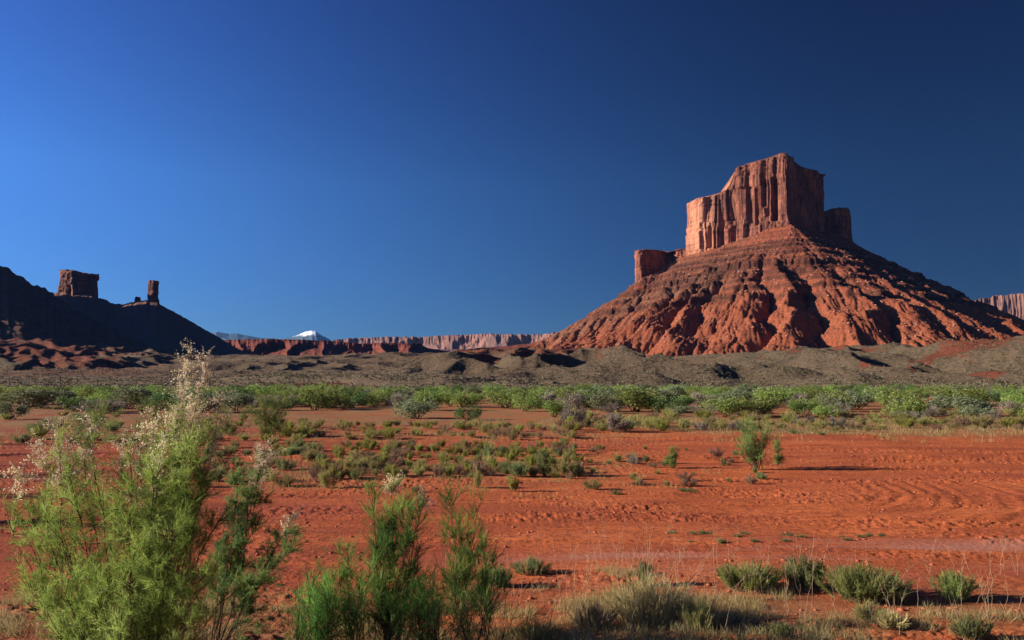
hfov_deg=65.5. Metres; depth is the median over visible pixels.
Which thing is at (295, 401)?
shrub
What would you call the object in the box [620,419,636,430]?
saltbush
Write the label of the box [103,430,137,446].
saltbush
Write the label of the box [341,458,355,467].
saltbush
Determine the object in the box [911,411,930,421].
twiggy shrub
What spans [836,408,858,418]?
saltbush
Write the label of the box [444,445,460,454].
rabbitbrush
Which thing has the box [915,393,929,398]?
shrub
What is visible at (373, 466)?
saltbush
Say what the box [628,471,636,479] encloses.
saltbush
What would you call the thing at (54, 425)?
sagebrush
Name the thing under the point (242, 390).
shrub
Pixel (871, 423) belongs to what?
grass
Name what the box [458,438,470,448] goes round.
saltbush
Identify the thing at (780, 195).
butte
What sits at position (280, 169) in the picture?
sky
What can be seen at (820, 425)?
saltbush
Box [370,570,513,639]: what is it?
tamarisk sapling
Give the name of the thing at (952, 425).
saltbush
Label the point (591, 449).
dead brush
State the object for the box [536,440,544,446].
rabbitbrush
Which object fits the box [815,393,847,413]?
shrub
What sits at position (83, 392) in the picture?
shrub
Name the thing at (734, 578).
brush clump
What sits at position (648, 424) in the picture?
saltbush
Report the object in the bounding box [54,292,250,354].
hill saddle
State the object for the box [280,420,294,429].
rabbitbrush
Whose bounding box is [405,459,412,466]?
rabbitbrush
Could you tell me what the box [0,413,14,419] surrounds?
rabbitbrush
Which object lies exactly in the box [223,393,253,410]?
shrub
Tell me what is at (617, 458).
saltbush
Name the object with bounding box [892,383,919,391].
shrub
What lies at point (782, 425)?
saltbush
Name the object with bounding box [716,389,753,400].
shrub
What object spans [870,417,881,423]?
saltbush
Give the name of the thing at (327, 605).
tamarisk sapling
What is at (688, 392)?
shrub
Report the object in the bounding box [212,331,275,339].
snowy mountain
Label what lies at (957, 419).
dead brush
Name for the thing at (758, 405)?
shrub
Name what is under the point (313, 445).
sagebrush
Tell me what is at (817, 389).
shrub
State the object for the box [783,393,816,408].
twiggy shrub
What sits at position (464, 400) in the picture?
shrub
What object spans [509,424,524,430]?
rabbitbrush
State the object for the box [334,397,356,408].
shrub
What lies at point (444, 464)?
saltbush
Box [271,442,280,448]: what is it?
saltbush
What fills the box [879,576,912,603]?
brush clump
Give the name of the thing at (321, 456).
sagebrush
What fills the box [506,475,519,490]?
rabbitbrush
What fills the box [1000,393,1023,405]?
shrub
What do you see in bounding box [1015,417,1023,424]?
saltbush
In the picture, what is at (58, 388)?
shrub
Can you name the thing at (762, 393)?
shrub
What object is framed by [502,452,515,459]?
rabbitbrush
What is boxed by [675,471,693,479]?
dead brush
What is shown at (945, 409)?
rabbitbrush
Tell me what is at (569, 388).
shrub
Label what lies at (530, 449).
rabbitbrush
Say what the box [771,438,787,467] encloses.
tamarisk bush
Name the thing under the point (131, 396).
shrub
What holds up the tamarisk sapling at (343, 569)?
on the ground at (830, 502)
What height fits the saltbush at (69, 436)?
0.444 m
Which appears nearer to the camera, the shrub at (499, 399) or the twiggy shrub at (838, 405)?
the twiggy shrub at (838, 405)
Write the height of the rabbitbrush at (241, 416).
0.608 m
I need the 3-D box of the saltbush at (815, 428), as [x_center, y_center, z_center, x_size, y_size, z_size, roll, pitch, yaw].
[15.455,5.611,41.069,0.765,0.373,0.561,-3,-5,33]
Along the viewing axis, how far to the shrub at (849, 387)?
152.64 m
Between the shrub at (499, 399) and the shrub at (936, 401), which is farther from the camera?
the shrub at (499, 399)
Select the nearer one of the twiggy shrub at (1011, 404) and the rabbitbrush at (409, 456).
the rabbitbrush at (409, 456)
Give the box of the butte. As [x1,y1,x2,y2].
[526,153,1023,356]
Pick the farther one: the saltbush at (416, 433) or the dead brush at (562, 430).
the dead brush at (562, 430)
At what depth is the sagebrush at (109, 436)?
33.37 m
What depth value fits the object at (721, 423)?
42.42 m
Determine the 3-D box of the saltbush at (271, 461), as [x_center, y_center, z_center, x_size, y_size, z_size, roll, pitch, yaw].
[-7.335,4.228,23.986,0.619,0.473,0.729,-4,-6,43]
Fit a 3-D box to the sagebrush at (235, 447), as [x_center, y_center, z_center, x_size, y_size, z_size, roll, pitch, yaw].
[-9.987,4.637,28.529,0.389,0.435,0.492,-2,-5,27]
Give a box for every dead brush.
[307,463,324,479]
[356,451,378,460]
[358,466,369,472]
[385,457,403,467]
[388,438,404,447]
[388,453,397,461]
[389,445,414,457]
[432,464,446,476]
[437,424,452,432]
[453,463,464,474]
[460,446,472,453]
[470,458,486,469]
[470,461,487,473]
[483,468,498,475]
[487,428,500,436]
[498,426,518,435]
[519,431,531,436]
[525,442,539,448]
[526,422,534,429]
[535,431,542,437]
[548,443,575,454]
[554,419,563,425]
[554,426,570,434]
[560,419,587,429]
[565,472,572,478]
[585,447,597,451]
[591,415,602,421]
[622,452,637,457]
[631,480,647,485]
[646,410,659,417]
[647,462,656,466]
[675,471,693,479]
[678,475,699,486]
[710,446,725,457]
[744,475,757,483]
[747,413,765,422]
[755,408,774,415]
[800,408,812,416]
[842,421,864,429]
[929,423,944,429]
[948,416,974,427]
[967,413,994,420]
[1012,423,1023,429]
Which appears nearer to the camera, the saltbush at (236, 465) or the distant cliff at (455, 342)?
the saltbush at (236, 465)
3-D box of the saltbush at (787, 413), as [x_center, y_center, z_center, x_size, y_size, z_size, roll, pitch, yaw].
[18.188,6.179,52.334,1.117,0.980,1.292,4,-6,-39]
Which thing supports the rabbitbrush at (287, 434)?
on the ground at (830, 502)
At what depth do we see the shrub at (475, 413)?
52.95 m
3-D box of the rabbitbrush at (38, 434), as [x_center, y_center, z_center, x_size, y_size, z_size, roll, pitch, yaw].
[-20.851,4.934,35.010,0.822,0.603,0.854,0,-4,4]
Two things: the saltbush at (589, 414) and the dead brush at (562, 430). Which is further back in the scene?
the saltbush at (589, 414)
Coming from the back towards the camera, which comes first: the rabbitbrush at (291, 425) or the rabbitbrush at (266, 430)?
the rabbitbrush at (291, 425)
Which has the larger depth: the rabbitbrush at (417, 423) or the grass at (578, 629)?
the rabbitbrush at (417, 423)
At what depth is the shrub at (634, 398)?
66.45 m
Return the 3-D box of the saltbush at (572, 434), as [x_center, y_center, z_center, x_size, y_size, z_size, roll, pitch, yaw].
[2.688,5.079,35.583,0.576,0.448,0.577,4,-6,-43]
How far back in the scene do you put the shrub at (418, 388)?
139.79 m
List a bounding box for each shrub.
[0,385,27,397]
[0,388,64,408]
[0,389,18,405]
[0,401,30,419]
[2,385,46,404]
[26,385,51,389]
[27,400,46,407]
[53,390,78,403]
[54,396,101,411]
[55,386,70,391]
[68,396,92,406]
[68,399,125,412]
[71,387,94,395]
[74,383,95,388]
[75,384,109,397]
[84,390,122,402]
[90,397,127,410]
[103,386,130,396]
[109,387,156,409]
[131,384,158,392]
[140,387,178,409]
[152,386,184,394]
[168,387,233,411]
[173,384,212,396]
[209,386,228,395]
[216,384,260,398]
[223,392,257,406]
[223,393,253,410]
[233,397,264,407]
[245,383,282,399]
[261,387,295,400]
[262,392,300,406]
[262,395,299,409]
[292,382,347,408]
[297,386,336,409]
[297,393,309,406]
[333,386,364,400]
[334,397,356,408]
[340,389,372,405]
[358,392,389,406]
[369,386,402,404]
[373,385,416,396]
[382,392,415,407]
[392,397,438,418]
[411,390,443,409]
[415,387,431,391]
[425,386,455,403]
[433,389,471,406]
[449,392,481,407]
[451,385,474,393]
[453,404,483,420]
[462,385,484,393]
[480,383,504,389]
[481,387,533,408]
[482,385,504,392]
[493,389,521,405]
[510,391,542,411]
[522,390,556,407]
[531,388,561,402]
[531,389,559,398]
[542,399,570,416]
[553,392,584,408]
[556,389,592,405]
[558,389,594,399]
[560,400,586,423]
[565,385,587,390]
[572,383,593,390]
[578,385,615,394]
[583,391,600,406]
[584,391,623,411]
[590,383,609,388]
[595,386,630,404]
[597,402,620,412]
[599,384,621,391]
[605,412,635,431]
[612,384,646,391]
[612,387,666,411]
[626,454,642,463]
[635,384,658,388]
[641,388,679,405]
[649,394,687,411]
[661,385,685,401]
[663,405,690,414]
[677,395,695,405]
[678,386,701,393]
[679,388,696,398]
[685,386,715,393]
[688,390,716,405]
[688,404,714,412]
[692,421,701,428]
[697,397,749,416]
[698,421,709,430]
[700,387,726,402]
[711,389,754,402]
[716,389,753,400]
[727,421,739,428]
[730,395,780,416]
[732,385,754,391]
[734,421,744,429]
[748,397,780,411]
[752,386,787,408]
[779,387,808,400]
[782,396,810,408]
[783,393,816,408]
[786,397,821,416]
[790,386,818,400]
[792,417,807,424]
[793,386,826,397]
[800,385,818,388]
[807,415,816,422]
[810,404,840,419]
[811,389,850,407]
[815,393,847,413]
[822,385,841,391]
[823,416,856,427]
[824,402,851,416]
[829,387,880,409]
[842,383,856,391]
[847,386,877,396]
[854,383,891,390]
[859,388,886,401]
[873,390,912,405]
[878,388,897,396]
[880,395,928,416]
[886,397,931,413]
[890,410,916,417]
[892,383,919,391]
[908,386,931,395]
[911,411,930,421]
[912,409,937,416]
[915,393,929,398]
[922,392,970,410]
[927,405,949,414]
[928,384,989,400]
[929,384,972,396]
[943,396,996,416]
[948,383,978,391]
[957,395,986,406]
[959,405,994,417]
[984,411,1002,418]
[985,390,1023,403]
[987,400,1023,413]
[992,384,1018,390]
[998,388,1023,394]
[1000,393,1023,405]
[1010,405,1023,415]
[1016,404,1023,418]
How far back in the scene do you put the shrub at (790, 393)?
81.60 m
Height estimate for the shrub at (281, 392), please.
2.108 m
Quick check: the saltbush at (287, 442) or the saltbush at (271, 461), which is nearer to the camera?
the saltbush at (271, 461)
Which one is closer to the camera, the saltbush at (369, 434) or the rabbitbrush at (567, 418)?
the saltbush at (369, 434)
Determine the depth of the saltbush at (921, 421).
46.03 m
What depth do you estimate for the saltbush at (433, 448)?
29.24 m
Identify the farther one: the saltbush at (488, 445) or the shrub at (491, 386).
the shrub at (491, 386)
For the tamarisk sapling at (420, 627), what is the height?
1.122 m
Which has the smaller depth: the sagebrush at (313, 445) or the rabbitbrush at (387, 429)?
the sagebrush at (313, 445)
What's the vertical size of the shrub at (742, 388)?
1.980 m
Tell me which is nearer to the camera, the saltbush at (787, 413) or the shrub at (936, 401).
the saltbush at (787, 413)
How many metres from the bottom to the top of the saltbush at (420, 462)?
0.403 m
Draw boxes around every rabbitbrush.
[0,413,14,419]
[28,426,49,438]
[57,410,68,415]
[140,432,160,443]
[239,413,247,419]
[258,432,272,440]
[259,428,270,435]
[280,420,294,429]
[280,425,303,436]
[280,448,292,455]
[297,425,315,437]
[309,458,331,471]
[326,462,347,478]
[331,445,345,452]
[332,445,345,458]
[345,434,356,439]
[345,465,357,477]
[349,445,359,450]
[359,437,378,448]
[378,450,388,463]
[380,442,396,453]
[381,426,396,433]
[382,419,393,427]
[383,463,398,476]
[384,428,397,438]
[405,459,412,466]
[406,443,413,451]
[406,453,412,460]
[413,420,420,426]
[414,443,423,450]
[420,420,429,427]
[435,440,445,446]
[438,454,451,462]
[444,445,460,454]
[445,464,454,475]
[453,453,464,462]
[458,423,467,429]
[462,449,468,456]
[463,463,472,468]
[471,447,481,454]
[472,439,488,449]
[488,457,499,468]
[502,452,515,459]
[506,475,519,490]
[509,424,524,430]
[510,446,522,456]
[521,454,539,465]
[527,444,539,454]
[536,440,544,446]
[536,448,552,455]
[547,454,556,466]
[550,470,560,477]
[551,439,568,447]
[563,422,579,431]
[564,414,576,425]
[572,453,584,463]
[654,419,670,430]
[693,408,712,418]
[740,410,751,417]
[782,415,796,423]
[893,417,916,427]
[895,413,915,422]
[932,418,943,424]
[933,406,948,414]
[999,416,1016,427]
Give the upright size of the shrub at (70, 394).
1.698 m
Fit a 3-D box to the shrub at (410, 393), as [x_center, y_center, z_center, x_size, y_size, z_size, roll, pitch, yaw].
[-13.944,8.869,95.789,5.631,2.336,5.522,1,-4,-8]
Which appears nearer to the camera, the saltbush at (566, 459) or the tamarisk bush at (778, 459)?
the tamarisk bush at (778, 459)
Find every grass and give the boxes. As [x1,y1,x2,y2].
[0,417,1023,443]
[0,559,1023,639]
[1,448,721,497]
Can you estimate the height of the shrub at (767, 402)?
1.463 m
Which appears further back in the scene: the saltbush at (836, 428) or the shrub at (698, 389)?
the shrub at (698, 389)
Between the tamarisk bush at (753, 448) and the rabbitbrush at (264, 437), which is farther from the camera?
the rabbitbrush at (264, 437)
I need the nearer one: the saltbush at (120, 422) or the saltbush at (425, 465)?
the saltbush at (425, 465)
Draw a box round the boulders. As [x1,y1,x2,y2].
[537,225,1018,348]
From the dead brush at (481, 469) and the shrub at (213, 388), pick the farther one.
the shrub at (213, 388)
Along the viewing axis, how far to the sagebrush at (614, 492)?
18.31 m
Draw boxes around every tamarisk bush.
[0,342,308,639]
[67,393,125,429]
[131,394,176,427]
[176,434,312,639]
[211,403,251,435]
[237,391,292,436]
[533,444,553,476]
[663,444,679,467]
[735,413,779,469]
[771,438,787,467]
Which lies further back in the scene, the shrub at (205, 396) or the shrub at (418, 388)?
the shrub at (418, 388)
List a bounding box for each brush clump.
[487,563,514,586]
[511,555,554,575]
[635,556,654,583]
[714,558,788,592]
[766,618,797,638]
[780,536,826,591]
[809,546,925,605]
[852,596,886,623]
[865,600,912,629]
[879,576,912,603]
[918,553,980,601]
[946,612,995,639]
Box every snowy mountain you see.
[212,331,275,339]
[285,331,330,340]
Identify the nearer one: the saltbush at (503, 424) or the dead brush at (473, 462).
the dead brush at (473, 462)
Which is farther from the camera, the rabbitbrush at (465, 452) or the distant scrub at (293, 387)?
the distant scrub at (293, 387)
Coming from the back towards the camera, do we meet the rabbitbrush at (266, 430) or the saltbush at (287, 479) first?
the rabbitbrush at (266, 430)
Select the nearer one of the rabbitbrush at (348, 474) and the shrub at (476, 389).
the rabbitbrush at (348, 474)
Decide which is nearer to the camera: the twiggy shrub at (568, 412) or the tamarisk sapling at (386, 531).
the tamarisk sapling at (386, 531)
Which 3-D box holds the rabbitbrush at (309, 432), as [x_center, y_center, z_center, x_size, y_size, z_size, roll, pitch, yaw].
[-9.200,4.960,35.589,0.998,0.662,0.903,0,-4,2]
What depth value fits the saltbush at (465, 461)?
23.96 m
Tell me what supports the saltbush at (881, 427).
on the ground at (830, 502)
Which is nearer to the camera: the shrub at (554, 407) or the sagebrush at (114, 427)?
the sagebrush at (114, 427)
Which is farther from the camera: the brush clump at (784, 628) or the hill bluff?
the hill bluff
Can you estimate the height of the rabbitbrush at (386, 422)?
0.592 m
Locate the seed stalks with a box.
[445,507,1023,634]
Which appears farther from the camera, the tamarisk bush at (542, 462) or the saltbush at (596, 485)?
the tamarisk bush at (542, 462)
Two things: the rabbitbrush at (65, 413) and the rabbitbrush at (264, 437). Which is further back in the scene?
the rabbitbrush at (65, 413)
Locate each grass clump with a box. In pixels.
[509,615,560,639]
[566,578,639,630]
[573,547,763,626]
[668,583,721,632]
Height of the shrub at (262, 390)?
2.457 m
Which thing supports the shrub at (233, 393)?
on the ground at (830, 502)
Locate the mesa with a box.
[57,269,99,297]
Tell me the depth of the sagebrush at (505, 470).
22.39 m
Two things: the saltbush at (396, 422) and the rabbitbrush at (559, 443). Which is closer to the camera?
the rabbitbrush at (559, 443)
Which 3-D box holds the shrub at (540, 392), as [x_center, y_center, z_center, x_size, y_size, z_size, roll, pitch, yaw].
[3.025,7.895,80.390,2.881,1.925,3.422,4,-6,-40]
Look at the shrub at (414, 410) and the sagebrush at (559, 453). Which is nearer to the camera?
the sagebrush at (559, 453)
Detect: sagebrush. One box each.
[11,433,33,442]
[22,420,52,432]
[47,420,61,429]
[69,412,80,419]
[73,413,87,422]
[80,429,100,439]
[101,431,117,441]
[102,422,122,431]
[200,445,217,455]
[208,466,225,480]
[213,450,224,458]
[228,445,239,453]
[230,455,239,462]
[244,449,253,454]
[274,457,297,470]
[285,447,297,455]
[290,441,300,446]
[291,447,303,454]
[296,439,305,447]
[303,441,322,449]
[316,451,326,462]
[349,469,362,479]
[403,439,415,445]
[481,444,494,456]
[496,444,511,454]
[496,459,512,467]
[500,467,509,473]
[507,460,531,476]
[529,465,537,476]
[554,449,563,455]
[559,436,569,444]
[611,489,620,494]
[643,454,649,461]
[678,487,696,491]
[697,530,711,533]
[716,538,726,542]
[720,456,726,465]
[754,471,767,478]
[778,531,793,535]
[788,428,803,433]
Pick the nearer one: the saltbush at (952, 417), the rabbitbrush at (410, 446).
the rabbitbrush at (410, 446)
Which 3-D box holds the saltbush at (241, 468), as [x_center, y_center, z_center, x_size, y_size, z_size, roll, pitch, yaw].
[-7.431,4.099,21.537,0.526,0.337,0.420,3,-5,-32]
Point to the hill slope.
(514, 346)
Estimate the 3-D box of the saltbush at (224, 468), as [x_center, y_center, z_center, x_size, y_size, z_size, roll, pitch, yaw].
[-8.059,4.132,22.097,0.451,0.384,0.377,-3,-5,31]
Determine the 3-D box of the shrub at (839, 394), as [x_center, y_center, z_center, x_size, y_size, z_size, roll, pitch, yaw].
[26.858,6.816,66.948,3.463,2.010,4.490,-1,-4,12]
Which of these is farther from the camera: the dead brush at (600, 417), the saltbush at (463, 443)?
the dead brush at (600, 417)
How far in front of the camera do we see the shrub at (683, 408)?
59.74 m
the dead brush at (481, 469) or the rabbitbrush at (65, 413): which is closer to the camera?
the dead brush at (481, 469)
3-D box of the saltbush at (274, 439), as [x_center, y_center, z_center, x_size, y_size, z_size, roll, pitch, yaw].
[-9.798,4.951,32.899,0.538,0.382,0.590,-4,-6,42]
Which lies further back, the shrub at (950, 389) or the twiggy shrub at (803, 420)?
the shrub at (950, 389)
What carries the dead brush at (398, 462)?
on the ground at (830, 502)
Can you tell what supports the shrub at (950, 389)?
on the ground at (830, 502)
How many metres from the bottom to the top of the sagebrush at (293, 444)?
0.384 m
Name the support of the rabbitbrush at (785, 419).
on the ground at (830, 502)
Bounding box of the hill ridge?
[0,266,146,349]
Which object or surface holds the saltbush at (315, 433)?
on the ground at (830, 502)
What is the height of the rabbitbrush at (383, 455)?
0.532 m
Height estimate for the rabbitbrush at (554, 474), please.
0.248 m
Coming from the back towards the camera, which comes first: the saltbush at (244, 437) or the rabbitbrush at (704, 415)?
the rabbitbrush at (704, 415)
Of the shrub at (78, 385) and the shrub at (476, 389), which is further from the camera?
the shrub at (78, 385)
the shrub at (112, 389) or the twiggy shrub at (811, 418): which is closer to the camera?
the twiggy shrub at (811, 418)
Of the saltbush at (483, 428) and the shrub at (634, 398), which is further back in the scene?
the shrub at (634, 398)
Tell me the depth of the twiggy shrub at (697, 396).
80.58 m
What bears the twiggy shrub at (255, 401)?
on the ground at (830, 502)
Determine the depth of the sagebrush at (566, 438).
31.17 m
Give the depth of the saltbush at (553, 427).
39.19 m
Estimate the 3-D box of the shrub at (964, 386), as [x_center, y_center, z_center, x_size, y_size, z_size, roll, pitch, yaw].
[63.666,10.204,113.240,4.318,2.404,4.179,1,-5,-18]
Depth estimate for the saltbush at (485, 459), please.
23.93 m
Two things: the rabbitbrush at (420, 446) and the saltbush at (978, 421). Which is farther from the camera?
the saltbush at (978, 421)
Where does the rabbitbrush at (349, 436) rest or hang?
on the ground at (830, 502)
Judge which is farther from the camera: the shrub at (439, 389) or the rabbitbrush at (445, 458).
the shrub at (439, 389)
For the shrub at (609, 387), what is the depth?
107.64 m
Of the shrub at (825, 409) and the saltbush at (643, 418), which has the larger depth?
the shrub at (825, 409)
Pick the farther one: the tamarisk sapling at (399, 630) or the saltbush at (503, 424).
the saltbush at (503, 424)
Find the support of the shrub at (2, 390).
on the ground at (830, 502)
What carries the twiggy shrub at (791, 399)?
on the ground at (830, 502)
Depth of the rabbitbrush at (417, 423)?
44.57 m
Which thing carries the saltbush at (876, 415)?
on the ground at (830, 502)
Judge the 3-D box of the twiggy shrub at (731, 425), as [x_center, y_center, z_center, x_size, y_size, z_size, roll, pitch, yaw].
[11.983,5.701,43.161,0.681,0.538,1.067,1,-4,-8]
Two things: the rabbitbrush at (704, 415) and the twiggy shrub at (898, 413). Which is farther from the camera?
the rabbitbrush at (704, 415)
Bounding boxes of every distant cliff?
[333,332,555,350]
[974,293,1023,319]
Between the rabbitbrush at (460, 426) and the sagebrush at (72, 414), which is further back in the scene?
the sagebrush at (72, 414)
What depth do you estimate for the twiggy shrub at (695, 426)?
43.34 m
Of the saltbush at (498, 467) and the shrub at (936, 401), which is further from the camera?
the shrub at (936, 401)
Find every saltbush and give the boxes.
[62,434,82,442]
[78,428,88,434]
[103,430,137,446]
[108,418,124,427]
[133,423,141,431]
[206,456,230,468]
[216,462,229,473]
[221,446,234,455]
[228,466,244,474]
[230,440,240,446]
[231,457,244,467]
[237,433,248,439]
[256,456,278,466]
[262,465,281,481]
[267,437,280,442]
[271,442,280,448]
[272,472,293,486]
[285,437,296,446]
[291,433,306,440]
[298,419,312,425]
[300,446,317,460]
[312,429,327,436]
[316,444,324,451]
[317,466,340,487]
[331,457,343,469]
[335,422,346,430]
[339,440,351,446]
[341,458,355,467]
[345,452,362,463]
[347,449,361,454]
[350,458,370,469]
[358,455,377,467]
[363,430,378,438]
[364,421,376,426]
[368,458,388,470]
[371,468,378,475]
[389,418,401,425]
[391,438,406,448]
[396,467,409,475]
[409,426,419,435]
[411,465,424,474]
[412,458,424,468]
[421,462,429,470]
[427,419,437,424]
[429,440,440,452]
[431,460,452,473]
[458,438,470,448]
[458,457,472,467]
[467,430,476,436]
[471,418,482,426]
[471,444,481,449]
[473,466,482,487]
[478,422,493,432]
[481,452,497,466]
[483,440,494,448]
[491,464,501,471]
[500,421,509,427]
[506,430,518,439]
[549,425,563,432]
[550,456,574,473]
[561,450,573,463]
[563,444,576,455]
[565,430,575,437]
[570,460,584,476]
[581,408,598,418]
[582,416,594,426]
[582,478,604,489]
[593,422,607,430]
[595,444,605,449]
[613,452,623,461]
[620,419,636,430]
[621,414,638,424]
[628,413,653,426]
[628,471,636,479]
[642,417,659,428]
[661,409,675,416]
[666,411,678,419]
[677,417,692,429]
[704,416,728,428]
[733,416,749,424]
[749,419,764,430]
[761,419,776,425]
[774,422,786,428]
[779,408,795,416]
[796,419,805,426]
[806,426,818,431]
[808,418,829,428]
[830,425,840,431]
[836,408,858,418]
[857,418,868,425]
[865,411,881,419]
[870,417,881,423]
[876,424,886,429]
[915,416,936,425]
[937,417,948,423]
[945,422,957,428]
[946,408,963,416]
[946,412,973,423]
[972,416,995,426]
[980,422,987,429]
[1003,408,1013,414]
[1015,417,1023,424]
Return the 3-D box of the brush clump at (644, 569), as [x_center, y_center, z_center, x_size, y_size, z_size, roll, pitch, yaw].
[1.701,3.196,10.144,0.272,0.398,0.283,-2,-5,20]
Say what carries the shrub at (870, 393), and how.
on the ground at (830, 502)
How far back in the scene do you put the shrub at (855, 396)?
71.38 m
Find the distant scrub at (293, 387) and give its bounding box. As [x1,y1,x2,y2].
[1,384,1022,393]
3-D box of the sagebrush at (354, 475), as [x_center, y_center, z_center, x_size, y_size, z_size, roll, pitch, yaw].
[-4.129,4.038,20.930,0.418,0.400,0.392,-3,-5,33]
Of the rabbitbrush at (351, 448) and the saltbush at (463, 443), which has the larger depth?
the saltbush at (463, 443)
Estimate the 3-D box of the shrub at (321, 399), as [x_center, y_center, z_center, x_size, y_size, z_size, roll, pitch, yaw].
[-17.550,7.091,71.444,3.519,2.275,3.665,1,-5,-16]
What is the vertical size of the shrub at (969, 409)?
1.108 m
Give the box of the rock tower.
[147,280,158,302]
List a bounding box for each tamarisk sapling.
[236,545,367,639]
[253,577,455,639]
[265,559,370,639]
[272,524,404,639]
[277,546,427,639]
[300,555,482,639]
[306,467,451,639]
[308,572,432,639]
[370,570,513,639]
[407,574,519,639]
[420,480,533,638]
[432,527,570,639]
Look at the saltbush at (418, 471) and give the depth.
21.96 m
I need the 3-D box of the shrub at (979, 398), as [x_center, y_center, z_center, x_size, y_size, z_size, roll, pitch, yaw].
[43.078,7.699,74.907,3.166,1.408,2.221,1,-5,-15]
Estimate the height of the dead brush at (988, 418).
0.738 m
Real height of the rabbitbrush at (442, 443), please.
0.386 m
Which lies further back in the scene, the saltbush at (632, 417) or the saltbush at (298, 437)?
the saltbush at (632, 417)
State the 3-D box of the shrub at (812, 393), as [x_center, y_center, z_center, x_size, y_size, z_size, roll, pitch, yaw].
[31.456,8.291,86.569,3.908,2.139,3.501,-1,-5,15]
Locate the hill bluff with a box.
[224,339,450,355]
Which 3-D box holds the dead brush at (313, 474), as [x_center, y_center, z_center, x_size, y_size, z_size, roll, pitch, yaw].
[-5.137,3.980,20.915,0.507,0.462,0.423,1,-4,-12]
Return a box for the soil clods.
[0,431,1023,639]
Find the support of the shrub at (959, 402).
on the ground at (830, 502)
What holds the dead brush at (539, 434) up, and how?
on the ground at (830, 502)
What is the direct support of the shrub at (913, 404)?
on the ground at (830, 502)
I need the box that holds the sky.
[0,0,1023,340]
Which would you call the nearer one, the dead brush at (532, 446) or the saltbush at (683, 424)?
the dead brush at (532, 446)
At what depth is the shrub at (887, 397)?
64.65 m
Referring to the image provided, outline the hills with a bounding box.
[0,336,1023,389]
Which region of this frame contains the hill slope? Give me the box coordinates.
[467,342,536,349]
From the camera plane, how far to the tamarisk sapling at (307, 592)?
7.00 m
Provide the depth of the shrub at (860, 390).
103.24 m
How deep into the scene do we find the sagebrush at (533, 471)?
21.75 m
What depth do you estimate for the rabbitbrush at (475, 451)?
28.02 m
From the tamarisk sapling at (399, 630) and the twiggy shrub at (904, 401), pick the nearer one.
the tamarisk sapling at (399, 630)
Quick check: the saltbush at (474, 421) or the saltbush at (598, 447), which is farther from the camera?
the saltbush at (474, 421)
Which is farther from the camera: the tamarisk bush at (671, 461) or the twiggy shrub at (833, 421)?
the twiggy shrub at (833, 421)
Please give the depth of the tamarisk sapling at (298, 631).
6.78 m
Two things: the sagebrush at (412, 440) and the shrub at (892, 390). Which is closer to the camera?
the sagebrush at (412, 440)
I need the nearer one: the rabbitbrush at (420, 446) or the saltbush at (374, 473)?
the saltbush at (374, 473)
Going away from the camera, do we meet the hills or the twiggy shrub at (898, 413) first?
the twiggy shrub at (898, 413)
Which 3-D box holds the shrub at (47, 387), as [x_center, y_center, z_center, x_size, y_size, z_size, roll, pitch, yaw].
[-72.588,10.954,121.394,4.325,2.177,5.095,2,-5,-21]
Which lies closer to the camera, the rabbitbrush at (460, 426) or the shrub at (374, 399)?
the rabbitbrush at (460, 426)
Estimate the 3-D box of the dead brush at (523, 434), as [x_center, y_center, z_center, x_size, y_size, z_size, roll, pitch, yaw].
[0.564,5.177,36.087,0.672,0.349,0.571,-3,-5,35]
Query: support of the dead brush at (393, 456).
on the ground at (830, 502)
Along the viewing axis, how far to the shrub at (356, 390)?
86.08 m
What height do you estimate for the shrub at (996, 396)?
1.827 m
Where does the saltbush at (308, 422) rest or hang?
on the ground at (830, 502)
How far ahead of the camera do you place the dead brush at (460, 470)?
22.05 m
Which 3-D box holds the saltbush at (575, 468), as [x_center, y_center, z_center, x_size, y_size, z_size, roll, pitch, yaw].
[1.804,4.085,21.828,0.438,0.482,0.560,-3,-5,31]
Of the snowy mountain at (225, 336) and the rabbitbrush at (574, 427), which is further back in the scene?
the snowy mountain at (225, 336)
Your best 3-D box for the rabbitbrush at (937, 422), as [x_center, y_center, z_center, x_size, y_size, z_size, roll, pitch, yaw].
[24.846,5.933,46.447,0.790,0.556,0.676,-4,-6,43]
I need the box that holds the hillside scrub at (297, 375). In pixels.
[0,335,1023,388]
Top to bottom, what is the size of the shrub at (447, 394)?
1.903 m
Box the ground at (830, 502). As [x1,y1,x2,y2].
[0,390,1023,639]
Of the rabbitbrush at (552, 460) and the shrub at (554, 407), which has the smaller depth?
the rabbitbrush at (552, 460)
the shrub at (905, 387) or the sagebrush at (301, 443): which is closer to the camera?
the sagebrush at (301, 443)
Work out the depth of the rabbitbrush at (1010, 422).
43.58 m
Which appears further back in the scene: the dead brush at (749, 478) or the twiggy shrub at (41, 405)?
the twiggy shrub at (41, 405)
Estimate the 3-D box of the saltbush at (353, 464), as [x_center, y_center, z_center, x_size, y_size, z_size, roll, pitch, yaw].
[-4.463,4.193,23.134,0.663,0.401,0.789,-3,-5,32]
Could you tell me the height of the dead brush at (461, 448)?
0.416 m
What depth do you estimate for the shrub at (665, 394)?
76.51 m

